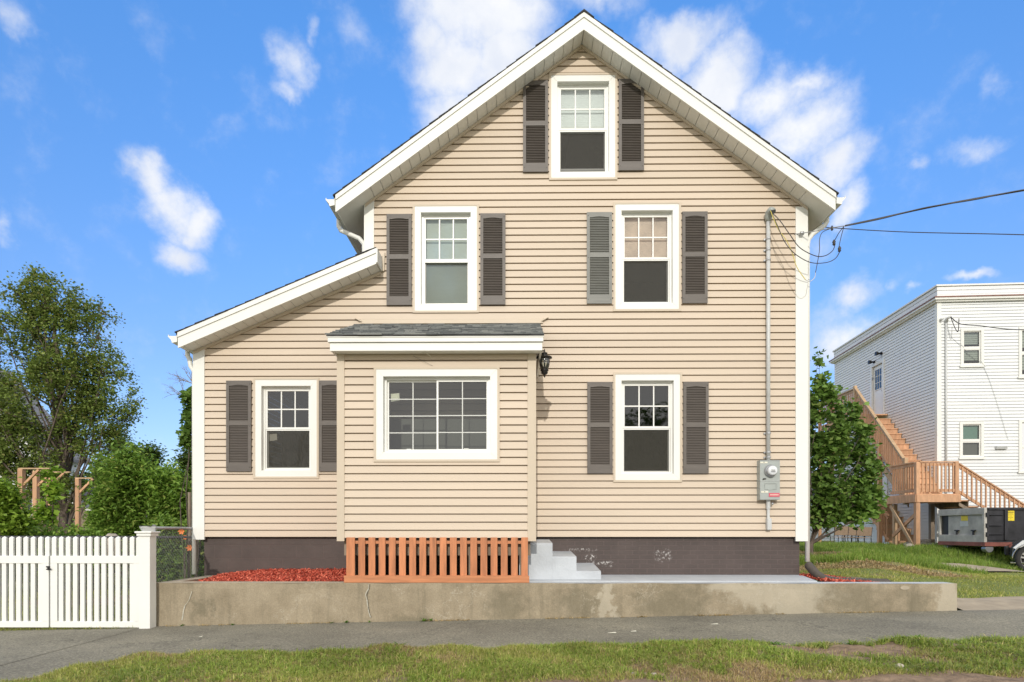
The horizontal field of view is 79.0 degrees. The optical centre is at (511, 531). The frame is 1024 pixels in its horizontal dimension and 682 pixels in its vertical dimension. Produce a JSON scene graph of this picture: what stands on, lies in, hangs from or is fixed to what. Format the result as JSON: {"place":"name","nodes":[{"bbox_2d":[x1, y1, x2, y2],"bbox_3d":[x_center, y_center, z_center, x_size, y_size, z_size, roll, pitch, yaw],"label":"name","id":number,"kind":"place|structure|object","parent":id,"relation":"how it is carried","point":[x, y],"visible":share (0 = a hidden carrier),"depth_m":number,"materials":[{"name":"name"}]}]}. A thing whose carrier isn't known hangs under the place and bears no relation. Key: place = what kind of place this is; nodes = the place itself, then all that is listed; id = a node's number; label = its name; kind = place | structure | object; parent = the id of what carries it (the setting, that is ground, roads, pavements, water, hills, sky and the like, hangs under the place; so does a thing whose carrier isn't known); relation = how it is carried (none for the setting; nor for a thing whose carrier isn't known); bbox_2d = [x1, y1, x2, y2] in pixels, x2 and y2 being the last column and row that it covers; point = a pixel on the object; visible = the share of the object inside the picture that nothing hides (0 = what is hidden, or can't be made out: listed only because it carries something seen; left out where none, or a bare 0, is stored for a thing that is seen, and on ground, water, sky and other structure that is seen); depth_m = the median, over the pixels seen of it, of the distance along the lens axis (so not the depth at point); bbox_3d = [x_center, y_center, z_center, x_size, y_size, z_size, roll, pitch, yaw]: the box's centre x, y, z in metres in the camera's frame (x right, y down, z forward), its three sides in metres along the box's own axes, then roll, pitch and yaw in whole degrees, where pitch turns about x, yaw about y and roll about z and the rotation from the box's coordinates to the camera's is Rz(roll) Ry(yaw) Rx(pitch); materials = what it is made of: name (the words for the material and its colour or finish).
{"place":"outdoors","nodes":[
{"label":"outdoors","id":0,"kind":"place"},
{"bbox_2d":[0,628,138,664],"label":"driveway","id":1,"kind":"structure","parent":0,"point":[18,645],"depth_m":6.85,"materials":[{"name":"grey asphalt"}]},
{"bbox_2d":[0,626,136,630],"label":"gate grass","id":2,"kind":"structure","parent":1,"relation":"on","point":[38,628],"depth_m":7.61,"materials":[{"name":"green plant"}]},
{"bbox_3d":[-6.880,0.575,7.630,0.206,1.290,0.205,0,0,1],"label":"gate post","id":3,"kind":"object","parent":1,"relation":"on","visible":0},
{"bbox_2d":[0,536,50,626],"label":"gate leaf","id":4,"kind":"object","parent":3,"relation":"attached to","point":[33,559],"visible":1,"depth_m":7.60,"materials":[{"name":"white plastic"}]},
{"bbox_2d":[1,575,157,629],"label":"backyard grass","id":5,"kind":"structure","parent":0,"point":[72,602],"depth_m":9.53,"materials":[{"name":"green plant"}]},
{"bbox_2d":[0,609,1023,681],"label":"sidewalk","id":6,"kind":"structure","parent":0,"point":[790,629],"depth_m":6.65,"materials":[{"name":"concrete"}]},
{"bbox_2d":[134,525,159,628],"bbox_3d":[-4.462,0.575,7.605,0.205,1.290,0.205,0,0,1],"label":"gate post","id":7,"kind":"object","parent":6,"relation":"on","point":[147,534],"visible":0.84,"depth_m":7.54,"materials":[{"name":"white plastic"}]},
{"bbox_2d":[46,536,138,627],"bbox_3d":[-5.110,0.618,7.588,1.153,1.114,0.075,0,0,1],"label":"gate leaf","id":8,"kind":"object","parent":7,"relation":"attached to","point":[56,567],"visible":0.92,"depth_m":7.59,"materials":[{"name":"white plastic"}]},
{"bbox_2d":[166,611,889,625],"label":"wall litter","id":9,"kind":"object","parent":6,"relation":"on","point":[573,618],"depth_m":7.63,"materials":[{"name":"brown plant"}]},
{"bbox_2d":[0,541,1023,629],"bbox_3d":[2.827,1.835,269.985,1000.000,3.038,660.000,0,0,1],"label":"ground","id":10,"kind":"structure","parent":0,"point":[959,585],"depth_m":10.31,"materials":[{"name":"green plant"}]},
{"bbox_2d":[0,472,42,596],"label":"lime bush","id":11,"kind":"object","parent":10,"relation":"on","point":[14,519],"visible":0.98,"depth_m":10.81,"materials":[{"name":"green plant"}]},
{"bbox_2d":[17,468,50,510],"bbox_3d":[-10.853,-0.171,14.114,0.718,2.538,0.109,0,0,1],"label":"timber post","id":12,"kind":"object","parent":10,"relation":"on","point":[21,472],"visible":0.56,"depth_m":14.09,"materials":[{"name":"brown wood"}]},
{"bbox_2d":[32,470,55,518],"bbox_3d":[-11.845,-0.224,15.725,0.542,2.625,0.109,0,0,1],"label":"timber post","id":13,"kind":"object","parent":10,"relation":"on","point":[36,481],"visible":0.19,"depth_m":15.67,"materials":[{"name":"brown wood"}]},
{"bbox_2d":[0,371,91,509],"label":"grey house","id":14,"kind":"structure","parent":10,"relation":"on","point":[76,459],"depth_m":32.77,"materials":[{"name":"clear wood"}]},
{"bbox_2d":[28,463,69,530],"bbox_3d":[-10.948,-0.248,14.303,1.348,2.703,0.782,0,0,1],"label":"climbing vine","id":15,"kind":"object","parent":10,"relation":"on","point":[53,489],"visible":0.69,"depth_m":14.25,"materials":[{"name":"green plant"}]},
{"bbox_2d":[46,472,70,530],"bbox_3d":[-12.507,-0.289,17.132,0.640,2.711,0.111,0,0,1],"label":"timber post","id":16,"kind":"object","parent":10,"relation":"on","point":[61,474],"visible":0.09,"depth_m":17.11,"materials":[{"name":"brown wood"}]},
{"bbox_2d":[1,516,135,592],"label":"undergrowth","id":17,"kind":"object","parent":10,"relation":"on","point":[74,530],"visible":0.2,"depth_m":11.53,"materials":[{"name":"green plant"}]},
{"bbox_2d":[0,261,148,534],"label":"pear tree","id":18,"kind":"object","parent":10,"relation":"on","point":[65,385],"visible":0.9,"depth_m":18.83,"materials":[{"name":"green plant"}]},
{"bbox_2d":[75,478,93,528],"bbox_3d":[-11.369,-0.168,16.520,0.468,2.518,0.101,0,0,1],"label":"timber post","id":19,"kind":"object","parent":10,"relation":"on","point":[77,502],"visible":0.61,"depth_m":16.47,"materials":[{"name":"brown wood"}]},
{"bbox_2d":[80,468,94,486],"bbox_3d":[-25.602,-1.651,36.294,5.618,5.264,3.998,0,0,1],"label":"distant tree","id":20,"kind":"object","parent":10,"relation":"on","point":[85,472],"visible":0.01,"depth_m":35.81,"materials":[{"name":"green plant"}]},
{"bbox_2d":[29,500,146,549],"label":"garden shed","id":21,"kind":"structure","parent":10,"relation":"on","point":[82,520],"depth_m":25.18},
{"bbox_2d":[0,535,203,604],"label":"chain link fence","id":22,"kind":"object","parent":10,"relation":"on","point":[79,537],"visible":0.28,"depth_m":9.59,"materials":[{"name":"grey metal"}]},
{"bbox_2d":[82,425,139,483],"bbox_3d":[-15.406,-1.542,24.171,2.391,5.154,1.910,0,0,1],"label":"conifer","id":23,"kind":"object","parent":10,"relation":"on","point":[118,448],"visible":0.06,"depth_m":24.03,"materials":[{"name":"green plant"}]},
{"bbox_2d":[106,533,121,555],"bbox_3d":[-6.747,0.244,10.474,0.289,0.418,0.209,0,0,-11],"label":"fence post","id":24,"kind":"object","parent":10,"relation":"on","point":[110,534],"visible":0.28,"depth_m":10.43,"materials":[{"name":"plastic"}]},
{"bbox_2d":[63,436,191,588],"bbox_3d":[-7.284,-0.344,12.239,2.761,3.041,1.900,0,0,1],"label":"bush","id":25,"kind":"object","parent":10,"relation":"on","point":[134,485],"visible":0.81,"depth_m":11.87,"materials":[{"name":"green plant"}]},
{"bbox_2d":[133,439,176,515],"bbox_3d":[-15.476,-1.528,26.096,2.314,5.077,1.883,0,0,1],"label":"distant tree","id":26,"kind":"object","parent":10,"relation":"on","point":[157,453],"visible":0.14,"depth_m":26.03,"materials":[{"name":"green plant"}]},
{"bbox_2d":[135,511,203,581],"bbox_3d":[-5.956,0.373,11.066,1.595,1.461,1.168,0,0,1],"label":"hedge bush","id":27,"kind":"object","parent":10,"relation":"on","point":[162,522],"visible":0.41,"depth_m":10.85,"materials":[{"name":"green plant"}]},
{"bbox_2d":[162,354,192,398],"bbox_3d":[-7.109,-1.917,13.572,1.104,4.217,0.187,0,0,1],"label":"bare tree","id":28,"kind":"object","parent":10,"relation":"on","point":[181,380],"visible":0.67,"depth_m":13.54,"materials":[{"name":"green plant"}]},
{"bbox_2d":[152,525,203,580],"bbox_3d":[-5.025,0.379,11.703,0.044,0.942,7.820,0,0,-7],"label":"chain link fence","id":29,"kind":"object","parent":10,"relation":"on","point":[177,528],"visible":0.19,"depth_m":8.50,"materials":[{"name":"metal"}]},
{"bbox_2d":[178,530,183,578],"bbox_3d":[-5.451,0.534,10.245,0.120,1.172,0.036,0,0,1],"label":"lily","id":30,"kind":"object","parent":10,"relation":"on","point":[182,546],"visible":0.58,"depth_m":10.25,"materials":[{"name":"orange plant"}]},
{"bbox_2d":[170,448,203,555],"bbox_3d":[-12.136,-1.283,24.038,2.087,4.612,1.974,0,0,-20],"label":"distant tree","id":31,"kind":"object","parent":10,"relation":"on","point":[183,458],"visible":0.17,"depth_m":23.81,"materials":[{"name":"green plant"}]},
{"bbox_2d":[175,386,200,578],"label":"ivy column","id":32,"kind":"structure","parent":10,"relation":"on","point":[185,437],"depth_m":10.49,"materials":[{"name":"green plant"}]},
{"bbox_2d":[188,492,191,577],"bbox_3d":[-5.532,0.265,10.659,0.071,1.870,0.066,0,0,-22],"label":"stake","id":33,"kind":"object","parent":10,"relation":"on","point":[189,516],"visible":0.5,"depth_m":10.63,"materials":[{"name":"brown wood"}]},
{"bbox_2d":[199,568,345,580],"bbox_3d":[-3.169,0.638,8.524,2.240,0.241,1.199,0,0,1],"label":"mulch bed","id":34,"kind":"object","parent":10,"relation":"on","point":[305,574],"visible":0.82,"depth_m":8.50,"materials":[{"name":"red wood"}]},
{"bbox_2d":[168,9,845,582],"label":"wooden house","id":35,"kind":"structure","parent":10,"relation":"on","point":[584,199],"depth_m":8.96,"materials":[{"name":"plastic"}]},
{"bbox_2d":[253,377,319,478],"bbox_3d":[-3.277,-1.495,9.077,0.957,1.464,0.156,0,0,1],"label":"window","id":36,"kind":"structure","parent":35,"relation":"in","point":[281,452],"depth_m":9.05,"materials":[{"name":"white plastic"}]},
{"bbox_2d":[374,366,499,461],"bbox_3d":[-0.945,-1.468,7.862,1.582,1.193,0.156,0,0,1],"label":"window","id":37,"kind":"structure","parent":35,"relation":"in","point":[383,376],"depth_m":7.80,"materials":[{"name":"white plastic"}]},
{"bbox_2d":[413,204,478,312],"bbox_3d":[-0.957,-3.947,9.054,0.959,1.572,0.159,0,0,1],"label":"window","id":38,"kind":"structure","parent":35,"relation":"in","point":[445,236],"depth_m":9.07,"materials":[{"name":"white plastic"}]},
{"bbox_2d":[536,349,551,377],"bbox_3d":[0.408,-2.178,8.046,0.225,0.376,0.198,0,0,1],"label":"wall lantern","id":39,"kind":"object","parent":35,"relation":"attached to","point":[544,370],"depth_m":8.03,"materials":[{"name":"black metal"}]},
{"bbox_2d":[549,72,616,179],"bbox_3d":[1.028,-5.842,9.033,0.984,1.541,0.159,0,0,1],"label":"window","id":40,"kind":"structure","parent":35,"relation":"in","point":[582,106],"depth_m":9.04,"materials":[{"name":"white plastic"}]},
{"bbox_2d":[613,202,680,310],"bbox_3d":[1.949,-3.959,9.024,0.975,1.574,0.159,0,0,1],"label":"window","id":41,"kind":"structure","parent":35,"relation":"in","point":[646,235],"depth_m":9.04,"materials":[{"name":"white plastic"}]},
{"bbox_2d":[613,372,681,481],"bbox_3d":[1.956,-1.501,9.022,0.989,1.586,0.156,0,0,1],"label":"window","id":42,"kind":"structure","parent":35,"relation":"in","point":[653,453],"depth_m":9.02,"materials":[{"name":"white plastic"}]},
{"bbox_2d":[757,460,779,529],"bbox_3d":[3.665,-0.513,8.832,0.283,0.998,0.236,0,0,1],"label":"electric meter","id":43,"kind":"object","parent":35,"relation":"attached to","point":[768,481],"visible":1,"depth_m":8.82,"materials":[{"name":"metal"}]},
{"bbox_2d":[764,483,776,490],"bbox_3d":[3.672,-0.630,8.818,0.170,0.103,0.008,0,0,1],"label":"breaker door","id":44,"kind":"structure","parent":43,"relation":"in","point":[764,483],"depth_m":8.82,"materials":[{"name":"grey metal"}]},
{"bbox_2d":[763,207,775,459],"bbox_3d":[3.675,-2.812,8.854,0.117,3.595,0.179,0,0,1],"label":"service mast","id":45,"kind":"object","parent":35,"relation":"attached to","point":[768,216],"visible":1,"depth_m":8.88,"materials":[{"name":"metal"}]},
{"bbox_2d":[770,189,1023,281],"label":"service drop","id":46,"kind":"object","parent":45,"relation":"attached to","point":[880,218],"visible":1,"depth_m":8.55,"materials":[{"name":"rubber"}]},
{"bbox_2d":[825,227,1023,234],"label":"phone line","id":47,"kind":"object","parent":35,"relation":"attached to","point":[929,232],"visible":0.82,"depth_m":8.26,"materials":[{"name":"black rubber"}]},
{"bbox_2d":[156,575,956,625],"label":"retaining wall","id":48,"kind":"structure","parent":10,"relation":"on","point":[190,601],"depth_m":7.67,"materials":[{"name":"concrete"}]},
{"bbox_2d":[519,539,600,578],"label":"concrete steps","id":49,"kind":"structure","parent":10,"relation":"on","point":[545,561],"depth_m":8.17,"materials":[{"name":"grey paint"}]},
{"bbox_2d":[529,575,816,581],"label":"painted slab","id":50,"kind":"structure","parent":10,"relation":"on","point":[703,578],"depth_m":8.13,"materials":[{"name":"grey paint"}]},
{"bbox_2d":[799,573,874,581],"bbox_3d":[4.395,0.694,8.594,0.596,0.178,1.471,0,0,1],"label":"mulch bed","id":51,"kind":"object","parent":10,"relation":"on","point":[808,575],"visible":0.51,"depth_m":8.15,"materials":[{"name":"red wood"}]},
{"bbox_2d":[804,562,890,581],"bbox_3d":[4.453,0.590,8.394,1.076,0.309,0.553,0,0,42],"label":"drain pipe","id":52,"kind":"object","parent":51,"relation":"on","point":[812,569],"visible":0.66,"depth_m":8.37,"materials":[{"name":"plastic"}]},
{"bbox_2d":[830,526,848,541],"bbox_3d":[10.625,0.159,20.158,0.449,0.628,0.493,0,0,11],"label":"patio chair","id":53,"kind":"object","parent":10,"relation":"on","point":[844,530],"visible":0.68,"depth_m":19.96,"materials":[{"name":"beige metal"}]},
{"bbox_2d":[838,527,856,541],"bbox_3d":[10.884,0.163,20.155,0.449,0.628,0.493,0,0,11],"label":"patio chair","id":54,"kind":"object","parent":10,"relation":"on","point":[852,531],"visible":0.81,"depth_m":19.95,"materials":[{"name":"beige metal"}]},
{"bbox_2d":[810,346,890,554],"bbox_3d":[7.830,-1.842,14.745,2.117,5.070,1.361,0,0,1],"label":"maple tree","id":55,"kind":"object","parent":10,"relation":"on","point":[855,502],"visible":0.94,"depth_m":14.50,"materials":[{"name":"green plant"}]},
{"bbox_2d":[844,527,864,542],"bbox_3d":[11.132,0.171,20.152,0.449,0.628,0.493,0,0,1],"label":"patio chair","id":56,"kind":"object","parent":10,"relation":"on","point":[858,531],"visible":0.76,"depth_m":19.97,"materials":[{"name":"beige metal"}]},
{"bbox_2d":[858,527,872,542],"bbox_3d":[11.358,0.181,20.150,0.449,0.628,0.493,0,0,1],"label":"patio chair","id":57,"kind":"object","parent":10,"relation":"on","point":[867,531],"visible":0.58,"depth_m":19.94,"materials":[{"name":"beige metal"}]},
{"bbox_2d":[799,550,987,577],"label":"dry litter","id":58,"kind":"object","parent":10,"relation":"on","point":[844,565],"visible":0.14,"depth_m":11.94,"materials":[{"name":"brown plant"}]},
{"bbox_2d":[799,561,1023,597],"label":"yard grass","id":59,"kind":"structure","parent":10,"relation":"on","point":[993,576],"depth_m":10.38,"materials":[{"name":"green plant"}]},
{"bbox_2d":[818,386,1023,544],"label":"wooden stairs","id":60,"kind":"structure","parent":10,"relation":"on","point":[910,479],"depth_m":18.95,"materials":[{"name":"brown wood"}]},
{"bbox_2d":[920,539,930,542],"bbox_3d":[12.632,0.317,19.034,0.360,0.178,0.357,0,0,18],"label":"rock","id":61,"kind":"object","parent":10,"relation":"on","point":[925,540],"visible":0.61,"depth_m":18.89,"materials":[{"name":"stone"}]},
{"bbox_2d":[829,282,1023,543],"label":"white house","id":62,"kind":"structure","parent":10,"relation":"on","point":[933,383],"depth_m":19.53,"materials":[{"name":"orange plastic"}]},
{"bbox_2d":[868,352,881,363],"bbox_3d":[13.495,-6.444,23.082,0.222,0.330,0.650,0,0,4],"label":"flood light","id":63,"kind":"object","parent":62,"relation":"attached to","point":[875,354],"visible":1,"depth_m":22.89,"materials":[{"name":"black metal"}]},
{"bbox_2d":[870,359,884,413],"bbox_3d":[13.626,-5.248,23.114,0.100,2.091,0.940,0,0,4],"label":"door","id":64,"kind":"structure","parent":62,"relation":"in","point":[877,369],"depth_m":23.19,"materials":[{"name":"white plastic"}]},
{"bbox_2d":[873,459,888,499],"bbox_3d":[13.612,-2.010,22.889,0.100,1.816,0.970,0,0,4],"label":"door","id":65,"kind":"structure","parent":62,"relation":"in","point":[884,479],"depth_m":22.64,"materials":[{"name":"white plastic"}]},
{"bbox_2d":[959,421,985,458],"bbox_3d":[14.411,-2.848,19.507,0.781,1.188,0.160,0,0,4],"label":"window","id":66,"kind":"structure","parent":62,"relation":"in","point":[971,433],"depth_m":19.50,"materials":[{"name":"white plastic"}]},
{"bbox_2d":[960,328,985,366],"bbox_3d":[14.426,-5.752,19.501,0.751,1.226,0.150,0,0,4],"label":"window","id":67,"kind":"structure","parent":62,"relation":"in","point":[965,337],"depth_m":19.47,"materials":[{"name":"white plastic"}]},
{"bbox_2d":[951,317,1023,331],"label":"neighbour cable","id":68,"kind":"object","parent":62,"relation":"attached to","point":[978,325],"visible":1,"depth_m":18.76,"materials":[{"name":"black rubber"}]},
{"bbox_2d":[1018,327,1023,377],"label":"window","id":69,"kind":"structure","parent":62,"relation":"in","point":[1020,334],"depth_m":19.36,"materials":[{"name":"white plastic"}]},
{"bbox_2d":[1018,419,1023,472],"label":"window","id":70,"kind":"structure","parent":62,"relation":"in","point":[1021,421],"depth_m":19.36,"materials":[{"name":"white plastic"}]},
{"bbox_2d":[938,507,1023,552],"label":"dumpster","id":71,"kind":"object","parent":10,"relation":"on","point":[987,529],"visible":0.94,"depth_m":15.60,"materials":[{"name":"black metal"}]},
{"bbox_2d":[1004,537,1023,569],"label":"parked car","id":72,"kind":"object","parent":10,"relation":"on","point":[1014,551],"visible":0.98,"depth_m":14.03,"materials":[{"name":"paint"}]},
{"bbox_2d":[0,0,1023,479],"label":"sky","id":73,"kind":"structure","parent":0,"point":[178,162],"materials":[{"name":"blue"}]},
{"bbox_2d":[0,632,1023,681],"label":"verge","id":74,"kind":"structure","parent":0,"point":[948,676],"depth_m":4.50,"materials":[{"name":"green plant"}]},
{"bbox_2d":[810,471,833,540],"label":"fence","id":75,"kind":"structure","parent":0,"point":[831,535],"depth_m":32.81,"materials":[{"name":"wood"}]},
{"bbox_2d":[799,540,1023,574],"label":"tall grass","id":76,"kind":"structure","parent":0,"point":[916,554],"depth_m":15.09,"materials":[{"name":"green plant"}]},
{"bbox_2d":[946,563,1023,571],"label":"path","id":77,"kind":"structure","parent":0,"point":[986,568],"depth_m":13.67,"materials":[{"name":"concrete"}]},
{"bbox_2d":[957,596,1023,609],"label":"path","id":78,"kind":"structure","parent":0,"point":[1004,603],"depth_m":7.97,"materials":[{"name":"concrete"}]}
]}

